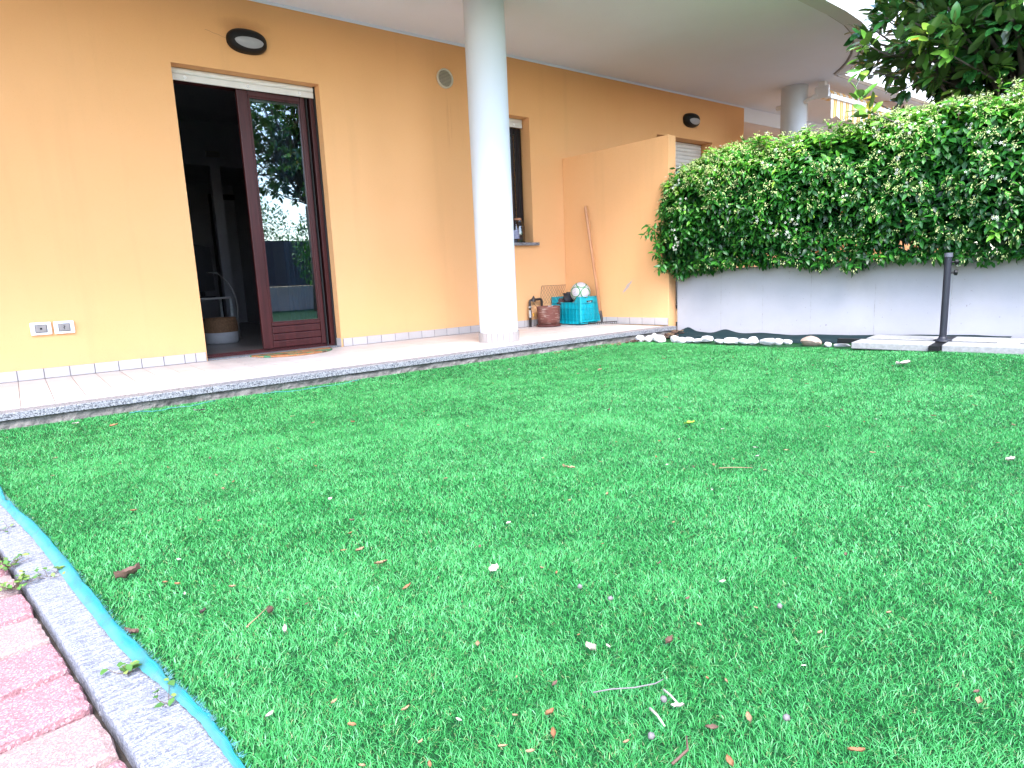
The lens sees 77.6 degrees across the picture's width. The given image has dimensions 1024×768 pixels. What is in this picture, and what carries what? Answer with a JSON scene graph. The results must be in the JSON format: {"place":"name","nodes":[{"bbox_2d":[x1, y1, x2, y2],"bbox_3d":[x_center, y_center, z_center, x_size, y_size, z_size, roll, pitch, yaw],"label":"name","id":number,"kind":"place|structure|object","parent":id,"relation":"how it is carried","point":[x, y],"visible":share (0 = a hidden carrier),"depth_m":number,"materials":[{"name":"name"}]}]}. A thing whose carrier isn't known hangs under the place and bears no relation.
{"place":"outdoors","nodes":[
{"label":"outdoors","id":0,"kind":"place"},
{"bbox_2d":[0,555,131,767],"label":"path","id":1,"kind":"structure","parent":0,"point":[50,717],"depth_m":1.05,"materials":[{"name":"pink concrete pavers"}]},
{"bbox_2d":[0,552,29,570],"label":"weed","id":2,"kind":"object","parent":1,"relation":"on","point":[6,566],"visible":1,"depth_m":1.58,"materials":[{"name":"green plant"}]},
{"bbox_2d":[0,570,38,590],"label":"weed","id":3,"kind":"object","parent":1,"relation":"on","point":[21,578],"visible":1,"depth_m":1.46,"materials":[{"name":"green plant"}]},
{"bbox_2d":[0,323,676,429],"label":"patio","id":4,"kind":"structure","parent":0,"point":[41,401],"depth_m":4.30,"materials":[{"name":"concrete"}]},
{"bbox_2d":[250,347,331,357],"bbox_3d":[-1.774,-0.257,5.272,0.680,0.012,0.319,-10,12,-37],"label":"door mat","id":5,"kind":"object","parent":4,"relation":"on","point":[300,352],"depth_m":5.22,"materials":[{"name":"beige fabric"}]},
{"bbox_2d":[463,0,519,342],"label":"column","id":6,"kind":"structure","parent":4,"relation":"on","point":[486,60],"depth_m":5.22,"materials":[{"name":"paint"}]},
{"bbox_2d":[528,296,542,326],"bbox_3d":[0.270,-0.799,6.975,0.212,0.335,0.062,-10,12,-37],"label":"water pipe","id":7,"kind":"object","parent":4,"relation":"on","point":[533,300],"visible":0.89,"depth_m":6.92,"materials":[{"name":"metal"}]},
{"bbox_2d":[536,305,561,326],"bbox_3d":[0.399,-0.736,6.909,0.280,0.220,0.280,-10,12,-37],"label":"flower pot","id":8,"kind":"object","parent":4,"relation":"on","point":[548,316],"visible":1,"depth_m":6.81,"materials":[{"name":"ceramic"}]},
{"bbox_2d":[552,296,599,323],"bbox_3d":[0.707,-0.827,7.077,0.301,0.293,0.469,-10,12,-37],"label":"crate","id":9,"kind":"object","parent":4,"relation":"on","point":[581,310],"visible":0.82,"depth_m":6.92,"materials":[{"name":"teal plastic"}]},
{"bbox_2d":[540,285,563,304],"bbox_3d":[0.472,-1.006,7.148,0.392,0.207,0.023,-10,12,-36],"label":"chicken wire","id":10,"kind":"object","parent":9,"relation":"in","point":[552,293],"visible":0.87,"depth_m":7.11,"materials":[{"name":"metal"}]},
{"bbox_2d":[557,298,564,304],"bbox_3d":[0.594,-0.913,7.143,0.229,0.108,0.162,-5,10,-17],"label":"cloth rag","id":11,"kind":"object","parent":9,"relation":"in","point":[560,300],"visible":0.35,"depth_m":7.09,"materials":[{"name":"grey fabric"}]},
{"bbox_2d":[563,292,573,302],"bbox_3d":[0.661,-0.946,7.077,0.199,0.183,0.168,1,10,18],"label":"dark bag","id":12,"kind":"object","parent":9,"relation":"in","point":[567,297],"visible":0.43,"depth_m":7.03,"materials":[{"name":"fabric"}]},
{"bbox_2d":[570,282,590,300],"bbox_3d":[0.743,-0.995,6.915,0.219,0.219,0.219,-10,12,-37],"label":"football","id":13,"kind":"object","parent":9,"relation":"in","point":[580,289],"visible":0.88,"depth_m":6.83,"materials":[{"name":"white leather"}]},
{"bbox_2d":[584,206,616,323],"bbox_3d":[0.893,-1.267,6.784,0.417,1.261,0.210,7,14,44],"label":"rake","id":14,"kind":"object","parent":4,"relation":"on","point":[593,263],"visible":1,"depth_m":6.85,"materials":[{"name":"brown wood"}]},
{"bbox_2d":[562,135,675,325],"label":"dividing wall","id":15,"kind":"structure","parent":4,"relation":"on","point":[616,192],"depth_m":6.66,"materials":[{"name":"orange paint"}]},
{"bbox_2d":[0,338,1023,767],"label":"lawn","id":16,"kind":"structure","parent":0,"point":[594,588],"depth_m":1.48,"materials":[{"name":"green plant"}]},
{"bbox_2d":[113,562,140,578],"bbox_3d":[-0.886,0.432,1.468,0.053,0.026,0.027,-19,13,-41],"label":"fallen leaf","id":17,"kind":"object","parent":16,"relation":"on","point":[125,573],"visible":1,"depth_m":1.47,"materials":[{"name":"brown plant"}]},
{"bbox_2d":[124,627,138,633],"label":"fallen leaf","id":18,"kind":"object","parent":16,"relation":"on","point":[136,630],"visible":1,"depth_m":1.22,"materials":[{"name":"brown plant"}]},
{"bbox_2d":[130,400,214,412],"bbox_3d":[-1.858,0.129,3.510,0.431,0.012,0.062,-10,12,-37],"label":"net thread","id":19,"kind":"object","parent":16,"relation":"on","point":[172,407],"visible":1,"depth_m":3.49},
{"bbox_2d":[246,606,268,627],"bbox_3d":[-0.498,0.455,1.248,0.002,0.012,0.066,1,10,19],"label":"twig","id":20,"kind":"object","parent":16,"relation":"on","point":[257,616],"visible":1,"depth_m":1.25,"materials":[{"name":"beige wood"}]},
{"bbox_2d":[266,605,273,613],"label":"fallen leaf","id":21,"kind":"object","parent":16,"relation":"on","point":[269,609],"visible":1,"depth_m":1.27,"materials":[{"name":"brown plant"}]},
{"bbox_2d":[263,379,359,393],"bbox_3d":[-1.231,0.018,3.995,0.632,0.012,0.071,-10,12,-37],"label":"net thread","id":22,"kind":"object","parent":16,"relation":"on","point":[307,388],"visible":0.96,"depth_m":3.94},
{"bbox_2d":[114,343,609,414],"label":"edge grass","id":23,"kind":"structure","parent":16,"relation":"on","point":[336,382],"depth_m":4.14,"materials":[{"name":"green plant"}]},
{"bbox_2d":[374,560,386,563],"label":"fallen leaf","id":24,"kind":"object","parent":16,"relation":"on","point":[380,562],"visible":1,"depth_m":1.47,"materials":[{"name":"beige plant"}]},
{"bbox_2d":[489,563,498,571],"bbox_3d":[-0.041,0.411,1.422,0.019,0.008,0.031,9,21,27],"label":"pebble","id":25,"kind":"object","parent":16,"relation":"on","point":[493,567],"visible":1,"depth_m":1.43,"materials":[{"name":"white stone"}]},
{"bbox_2d":[7,358,1015,766],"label":"leaf crumbs","id":26,"kind":"object","parent":16,"relation":"on","point":[569,500],"visible":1,"depth_m":1.14,"materials":[{"name":"brown plant"}]},
{"bbox_2d":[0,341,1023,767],"bbox_3d":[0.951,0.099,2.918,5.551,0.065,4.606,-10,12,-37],"label":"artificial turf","id":27,"kind":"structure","parent":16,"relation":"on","point":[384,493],"depth_m":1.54,"materials":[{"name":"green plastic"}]},
{"bbox_2d":[550,726,555,738],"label":"fallen leaf","id":28,"kind":"object","parent":27,"relation":"on","point":[553,732],"visible":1,"depth_m":0.90,"materials":[{"name":"orange plant"}]},
{"bbox_2d":[130,357,1003,766],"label":"leaf crumbs","id":29,"kind":"object","parent":27,"relation":"on","point":[348,533],"visible":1,"depth_m":1.43,"materials":[{"name":"brown plant"}]},
{"bbox_2d":[663,688,678,703],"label":"twig","id":30,"kind":"object","parent":27,"relation":"on","point":[669,694],"visible":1,"depth_m":0.97,"materials":[{"name":"grey wood"}]},
{"bbox_2d":[670,702,684,707],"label":"fallen leaf","id":31,"kind":"object","parent":27,"relation":"on","point":[676,704],"visible":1,"depth_m":0.95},
{"bbox_2d":[705,724,718,729],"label":"fallen leaf","id":32,"kind":"object","parent":27,"relation":"on","point":[713,726],"visible":1,"depth_m":0.90,"materials":[{"name":"brown plant"}]},
{"bbox_2d":[726,754,733,766],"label":"fallen leaf","id":33,"kind":"object","parent":27,"relation":"on","point":[729,760],"visible":1,"depth_m":0.84,"materials":[{"name":"orange plant"}]},
{"bbox_2d":[847,747,864,751],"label":"fallen leaf","id":34,"kind":"object","parent":27,"relation":"on","point":[860,749],"visible":1,"depth_m":0.85,"materials":[{"name":"plant"}]},
{"bbox_2d":[27,365,1020,692],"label":"leaf crumbs","id":35,"kind":"object","parent":16,"relation":"on","point":[659,561],"visible":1,"depth_m":1.41,"materials":[{"name":"brown plant"}]},
{"bbox_2d":[176,358,903,720],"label":"leaf crumbs","id":36,"kind":"object","parent":16,"relation":"on","point":[506,522],"visible":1,"depth_m":1.54,"materials":[{"name":"brown plant"}]},
{"bbox_2d":[545,707,553,714],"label":"fallen leaf","id":37,"kind":"object","parent":16,"relation":"on","point":[549,711],"visible":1,"depth_m":0.95,"materials":[{"name":"orange plant"}]},
{"bbox_2d":[585,641,595,650],"bbox_3d":[0.137,0.456,1.102,0.017,0.013,0.034,-9,-2,-22],"label":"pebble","id":38,"kind":"object","parent":16,"relation":"on","point":[591,646],"visible":1,"depth_m":1.11,"materials":[{"name":"white stone"}]},
{"bbox_2d":[593,679,663,692],"bbox_3d":[0.182,0.470,0.989,0.114,0.007,0.006,-4,10,-8],"label":"twig","id":39,"kind":"object","parent":16,"relation":"on","point":[627,687],"visible":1,"depth_m":0.99,"materials":[{"name":"wood"}]},
{"bbox_2d":[635,335,644,341],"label":"edging stone","id":40,"kind":"object","parent":16,"relation":"on","point":[640,338],"visible":0.98,"depth_m":5.88,"materials":[{"name":"white stone"}]},
{"bbox_2d":[645,335,652,341],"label":"edging stone","id":41,"kind":"object","parent":16,"relation":"on","point":[648,338],"visible":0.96,"depth_m":5.84,"materials":[{"name":"white stone"}]},
{"bbox_2d":[649,707,664,726],"bbox_3d":[0.212,0.484,0.926,0.005,0.005,0.039,-6,10,-20],"label":"twig","id":42,"kind":"object","parent":16,"relation":"on","point":[655,713],"visible":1,"depth_m":0.93,"materials":[{"name":"grey wood"}]},
{"bbox_2d":[653,335,665,342],"bbox_3d":[1.341,-0.410,5.795,0.089,0.073,0.118,-10,12,-37],"label":"edging stone","id":43,"kind":"object","parent":16,"relation":"on","point":[659,338],"visible":0.99,"depth_m":5.77,"materials":[{"name":"white stone"}]},
{"bbox_2d":[660,695,666,702],"bbox_3d":[0.229,0.474,0.959,0.010,0.009,0.010,-10,12,-37],"label":"seed pod","id":44,"kind":"object","parent":16,"relation":"on","point":[663,699],"visible":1,"depth_m":0.96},
{"bbox_2d":[665,634,673,643],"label":"fallen leaf","id":45,"kind":"object","parent":16,"relation":"on","point":[668,639],"visible":1,"depth_m":1.12,"materials":[{"name":"brown plant"}]},
{"bbox_2d":[670,335,678,342],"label":"edging stone","id":46,"kind":"object","parent":16,"relation":"on","point":[673,338],"visible":0.88,"depth_m":5.71,"materials":[{"name":"white stone"}]},
{"bbox_2d":[671,735,688,764],"bbox_3d":[0.229,0.492,0.853,0.012,0.009,0.053,5,12,36],"label":"twig","id":47,"kind":"object","parent":16,"relation":"on","point":[680,756],"visible":1,"depth_m":0.85,"materials":[{"name":"brown wood"}]},
{"bbox_2d":[676,337,685,342],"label":"edging stone","id":48,"kind":"object","parent":16,"relation":"on","point":[681,340],"visible":0.94,"depth_m":5.65,"materials":[{"name":"white stone"}]},
{"bbox_2d":[686,337,693,342],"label":"edging stone","id":49,"kind":"object","parent":16,"relation":"on","point":[689,339],"visible":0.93,"depth_m":5.67,"materials":[{"name":"white stone"}]},
{"bbox_2d":[693,338,701,342],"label":"edging stone","id":50,"kind":"object","parent":16,"relation":"on","point":[698,340],"visible":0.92,"depth_m":5.65,"materials":[{"name":"white stone"}]},
{"bbox_2d":[701,336,713,341],"bbox_3d":[1.724,-0.397,5.639,0.092,0.061,0.115,-10,12,-37],"label":"edging stone","id":51,"kind":"object","parent":16,"relation":"on","point":[707,338],"visible":1,"depth_m":5.61,"materials":[{"name":"white stone"}]},
{"bbox_2d":[714,339,723,343],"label":"edging stone","id":52,"kind":"object","parent":16,"relation":"on","point":[718,341],"visible":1,"depth_m":5.48,"materials":[{"name":"white stone"}]},
{"bbox_2d":[723,337,738,343],"bbox_3d":[1.874,-0.367,5.437,0.082,0.060,0.126,-12,13,-43],"label":"edging stone","id":53,"kind":"object","parent":16,"relation":"on","point":[730,340],"visible":1,"depth_m":5.41,"materials":[{"name":"white stone"}]},
{"bbox_2d":[719,467,752,467],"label":"twig","id":54,"kind":"object","parent":16,"relation":"on","point":[735,467],"visible":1,"depth_m":2.04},
{"bbox_2d":[739,338,747,343],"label":"edging stone","id":55,"kind":"object","parent":16,"relation":"on","point":[743,341],"visible":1,"depth_m":5.37,"materials":[{"name":"white stone"}]},
{"bbox_2d":[746,711,751,721],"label":"fallen leaf","id":56,"kind":"object","parent":16,"relation":"on","point":[749,717],"visible":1,"depth_m":0.92,"materials":[{"name":"beige plant"}]},
{"bbox_2d":[748,336,758,343],"bbox_3d":[2.027,-0.366,5.354,0.069,0.068,0.094,-10,12,-37],"label":"edging stone","id":57,"kind":"object","parent":16,"relation":"on","point":[753,340],"visible":1,"depth_m":5.33,"materials":[{"name":"white stone"}]},
{"bbox_2d":[759,338,775,344],"bbox_3d":[2.123,-0.352,5.283,0.105,0.061,0.142,-10,12,-37],"label":"edging stone","id":58,"kind":"object","parent":16,"relation":"on","point":[769,341],"visible":1,"depth_m":5.24,"materials":[{"name":"white stone"}]},
{"bbox_2d":[775,338,782,344],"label":"edging stone","id":59,"kind":"object","parent":16,"relation":"on","point":[779,341],"visible":0.94,"depth_m":5.23,"materials":[{"name":"white stone"}]},
{"bbox_2d":[782,714,789,720],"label":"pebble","id":60,"kind":"object","parent":16,"relation":"on","point":[785,717],"visible":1,"depth_m":0.91,"materials":[{"name":"grey stone"}]},
{"bbox_2d":[783,339,791,343],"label":"edging stone","id":61,"kind":"object","parent":16,"relation":"on","point":[786,341],"visible":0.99,"depth_m":5.24,"materials":[{"name":"white stone"}]},
{"bbox_2d":[801,336,821,345],"bbox_3d":[2.374,-0.337,5.042,0.112,0.087,0.154,-10,12,-37],"label":"edging stone","id":62,"kind":"object","parent":16,"relation":"on","point":[810,341],"visible":0.93,"depth_m":5.01,"materials":[{"name":"white stone"}]},
{"bbox_2d":[824,342,831,346],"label":"edging stone","id":63,"kind":"object","parent":16,"relation":"on","point":[827,344],"visible":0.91,"depth_m":4.88,"materials":[{"name":"white stone"}]},
{"bbox_2d":[834,343,849,346],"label":"edging stone","id":64,"kind":"object","parent":16,"relation":"on","point":[840,345],"visible":0.77,"depth_m":4.83,"materials":[{"name":"white stone"}]},
{"bbox_2d":[851,339,934,351],"bbox_3d":[2.654,-0.273,4.440,0.465,0.045,0.240,6,13,42],"label":"paving slab","id":65,"kind":"object","parent":16,"relation":"on","point":[901,345],"depth_m":4.37,"materials":[{"name":"concrete"}]},
{"bbox_2d":[866,335,938,340],"bbox_3d":[2.876,-0.320,4.662,0.445,0.045,0.265,6,13,42],"label":"paving slab","id":66,"kind":"object","parent":16,"relation":"on","point":[908,337],"depth_m":4.64,"materials":[{"name":"concrete"}]},
{"bbox_2d":[896,360,910,364],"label":"fallen leaf","id":67,"kind":"object","parent":16,"relation":"on","point":[904,362],"visible":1,"depth_m":3.77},
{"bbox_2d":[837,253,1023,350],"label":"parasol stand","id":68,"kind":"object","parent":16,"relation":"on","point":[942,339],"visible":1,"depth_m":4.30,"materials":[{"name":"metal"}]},
{"bbox_2d":[975,696,982,703],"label":"fallen leaf","id":69,"kind":"object","parent":16,"relation":"on","point":[978,700],"visible":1,"depth_m":0.93,"materials":[{"name":"beige plant"}]},
{"bbox_2d":[942,342,1023,354],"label":"paving slab","id":70,"kind":"object","parent":16,"relation":"on","point":[988,348],"depth_m":4.04,"materials":[{"name":"concrete"}]},
{"bbox_2d":[952,336,1023,342],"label":"paving slab","id":71,"kind":"object","parent":16,"relation":"on","point":[983,339],"depth_m":4.32,"materials":[{"name":"concrete"}]},
{"bbox_2d":[997,341,1019,343],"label":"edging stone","id":72,"kind":"object","parent":16,"relation":"on","point":[1012,342],"visible":0.46,"depth_m":4.11,"materials":[{"name":"white stone"}]},
{"bbox_2d":[1005,456,1015,460],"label":"fallen leaf","id":73,"kind":"object","parent":16,"relation":"on","point":[1010,458],"visible":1,"depth_m":2.01,"materials":[{"name":"white plant"}]},
{"bbox_2d":[648,732,654,739],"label":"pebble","id":74,"kind":"object","parent":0,"point":[651,735],"visible":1,"depth_m":0.88,"materials":[{"name":"white stone"}]},
{"label":"ground","id":75,"kind":"structure","parent":0,"visible":0},
{"bbox_2d":[0,492,233,767],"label":"kerb","id":76,"kind":"structure","parent":75,"relation":"on","point":[144,732],"depth_m":1.10,"materials":[{"name":"grey concrete"}]},
{"bbox_2d":[25,565,64,578],"bbox_3d":[-1.101,0.449,1.517,0.098,0.024,0.056,-4,10,-7],"label":"weed","id":77,"kind":"object","parent":76,"relation":"on","point":[52,574],"visible":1,"depth_m":1.51,"materials":[{"name":"green plant"}]},
{"bbox_2d":[100,660,141,674],"bbox_3d":[-0.682,0.498,1.112,0.062,0.026,0.046,-10,12,-37],"label":"weed","id":78,"kind":"object","parent":76,"relation":"on","point":[126,668],"visible":1,"depth_m":1.11,"materials":[{"name":"green plant"}]},
{"bbox_2d":[0,486,251,767],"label":"lawn edging","id":79,"kind":"object","parent":76,"relation":"on","point":[130,648],"visible":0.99,"depth_m":1.21,"materials":[{"name":"blue plastic"}]},
{"bbox_2d":[152,678,175,707],"bbox_3d":[-0.559,0.506,1.027,0.035,0.029,0.073,-8,11,-30],"label":"weed","id":80,"kind":"object","parent":76,"relation":"on","point":[171,700],"visible":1,"depth_m":1.03,"materials":[{"name":"green plant"}]},
{"bbox_2d":[0,0,937,383],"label":"house","id":81,"kind":"structure","parent":75,"relation":"on","point":[120,194],"depth_m":5.62,"materials":[{"name":"orange paint"}]},
{"bbox_2d":[29,322,51,335],"bbox_3d":[-3.215,-0.378,4.346,0.118,0.086,0.034,-10,12,-37],"label":"outdoor socket","id":82,"kind":"object","parent":81,"relation":"attached to","point":[41,328],"visible":1,"depth_m":4.34,"materials":[{"name":"white plastic"}]},
{"bbox_2d":[53,320,74,333],"bbox_3d":[-3.112,-0.395,4.426,0.118,0.086,0.034,-10,12,-37],"label":"outdoor socket","id":83,"kind":"object","parent":81,"relation":"attached to","point":[61,327],"visible":1,"depth_m":4.42,"materials":[{"name":"white plastic"}]},
{"bbox_2d":[200,297,233,316],"bbox_3d":[-3.377,-0.674,6.756,0.710,0.460,0.450,-10,12,-37],"label":"television stand","id":84,"kind":"object","parent":81,"relation":"on","point":[221,307],"visible":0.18,"depth_m":6.77,"materials":[{"name":"grey plastic"}]},
{"bbox_2d":[193,244,215,297],"bbox_3d":[-3.293,-1.186,6.721,0.180,0.548,0.840,-4,10,-10],"label":"television","id":85,"kind":"object","parent":84,"relation":"on","point":[203,259],"visible":0.6,"depth_m":6.79,"materials":[{"name":"plastic"}]},
{"bbox_2d":[207,272,241,337],"bbox_3d":[-3.040,-0.829,6.763,0.280,0.719,0.131,-10,12,-37],"label":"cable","id":86,"kind":"object","parent":85,"relation":"hanging from","point":[235,299],"visible":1,"depth_m":6.77,"materials":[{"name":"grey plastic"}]},
{"bbox_2d":[203,317,238,344],"bbox_3d":[-2.976,-0.548,6.519,0.326,0.260,0.326,-10,12,-37],"label":"basket","id":87,"kind":"object","parent":81,"relation":"on","point":[220,330],"visible":1,"depth_m":6.39,"materials":[{"name":"brown wicker"}]},
{"bbox_2d":[226,28,266,54],"bbox_3d":[-2.039,-2.657,4.923,0.300,0.176,0.102,-10,12,-37],"label":"wall lamp","id":88,"kind":"object","parent":81,"relation":"attached to","point":[246,41],"visible":1,"depth_m":4.89,"materials":[{"name":"black plastic"}]},
{"bbox_2d":[173,80,336,357],"bbox_3d":[-2.126,-1.371,5.330,1.118,2.203,0.180,-10,12,-37],"label":"sliding door","id":89,"kind":"structure","parent":81,"relation":"in","point":[298,115],"depth_m":5.44,"materials":[{"name":"brown wood"}]},
{"bbox_2d":[269,106,317,338],"bbox_3d":[-1.944,-1.596,5.680,0.260,2.470,0.050,-10,12,-37],"label":"glass door panel","id":90,"kind":"object","parent":81,"relation":"hanging from","point":[290,175],"visible":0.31,"depth_m":5.70,"materials":[{"name":"clear glass"}]},
{"bbox_2d":[436,68,452,88],"bbox_3d":[-0.635,-2.902,6.047,0.178,0.178,0.026,-10,12,-37],"label":"vent cover","id":91,"kind":"object","parent":81,"relation":"attached to","point":[444,79],"visible":1,"depth_m":6.04,"materials":[{"name":"beige plastic"}]},
{"bbox_2d":[513,220,519,241],"bbox_3d":[0.041,-1.624,6.776,0.071,0.235,0.071,-10,12,-37],"label":"glass bottle","id":92,"kind":"object","parent":81,"relation":"on","point":[516,234],"visible":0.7,"depth_m":6.76,"materials":[{"name":"white"}]},
{"bbox_2d":[509,128,523,234],"bbox_3d":[-0.131,-2.102,6.767,0.591,1.194,0.072,-10,12,-37],"label":"window","id":93,"kind":"structure","parent":81,"relation":"in","point":[515,138],"depth_m":6.86,"materials":[{"name":"black glass"}]},
{"bbox_2d":[514,218,524,241],"bbox_3d":[0.078,-1.652,6.853,0.120,0.260,0.120,-10,12,-37],"label":"glass jar","id":94,"kind":"object","parent":81,"relation":"on","point":[522,238],"visible":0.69,"depth_m":6.84,"materials":[{"name":"white"}]},
{"bbox_2d":[676,170,695,307],"bbox_3d":[2.173,-2.130,8.679,1.145,2.200,0.060,-10,12,-37],"label":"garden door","id":95,"kind":"structure","parent":81,"relation":"in","point":[676,170],"depth_m":8.89,"materials":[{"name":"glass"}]},
{"bbox_2d":[683,113,699,127],"bbox_3d":[2.360,-3.440,8.290,0.300,0.176,0.102,-10,12,-37],"label":"wall lamp","id":96,"kind":"object","parent":81,"relation":"attached to","point":[691,120],"visible":1,"depth_m":8.24,"materials":[{"name":"black plastic"}]},
{"bbox_2d":[780,84,808,264],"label":"column","id":97,"kind":"structure","parent":81,"relation":"attached to","point":[794,113],"depth_m":8.07,"materials":[{"name":"paint"}]},
{"bbox_2d":[776,81,891,126],"bbox_3d":[4.829,-3.752,8.954,2.990,0.456,0.680,-10,12,-37],"label":"awning","id":98,"kind":"object","parent":81,"relation":"attached to","point":[841,104],"visible":0.35,"depth_m":8.03,"materials":[{"name":"fabric"}]},
{"bbox_2d":[667,327,1011,342],"bbox_3d":[2.496,-0.404,5.421,2.750,0.070,0.440,6,13,42],"label":"weed membrane","id":99,"kind":"object","parent":75,"relation":"on","point":[726,333],"visible":0.45,"depth_m":5.68,"materials":[{"name":"black fabric"}]},
{"bbox_2d":[677,254,1023,337],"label":"garden wall","id":100,"kind":"structure","parent":75,"relation":"on","point":[891,298],"depth_m":5.31,"materials":[{"name":"concrete"}]},
{"bbox_2d":[638,74,1023,281],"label":"jasmine hedge","id":101,"kind":"object","parent":100,"relation":"on","point":[928,180],"visible":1,"depth_m":4.99,"materials":[{"name":"green plant"}]},
{"bbox_2d":[843,0,1023,251],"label":"magnolia tree","id":102,"kind":"object","parent":75,"relation":"on","point":[980,45],"visible":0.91,"depth_m":4.85,"materials":[{"name":"green plant"}]}
]}

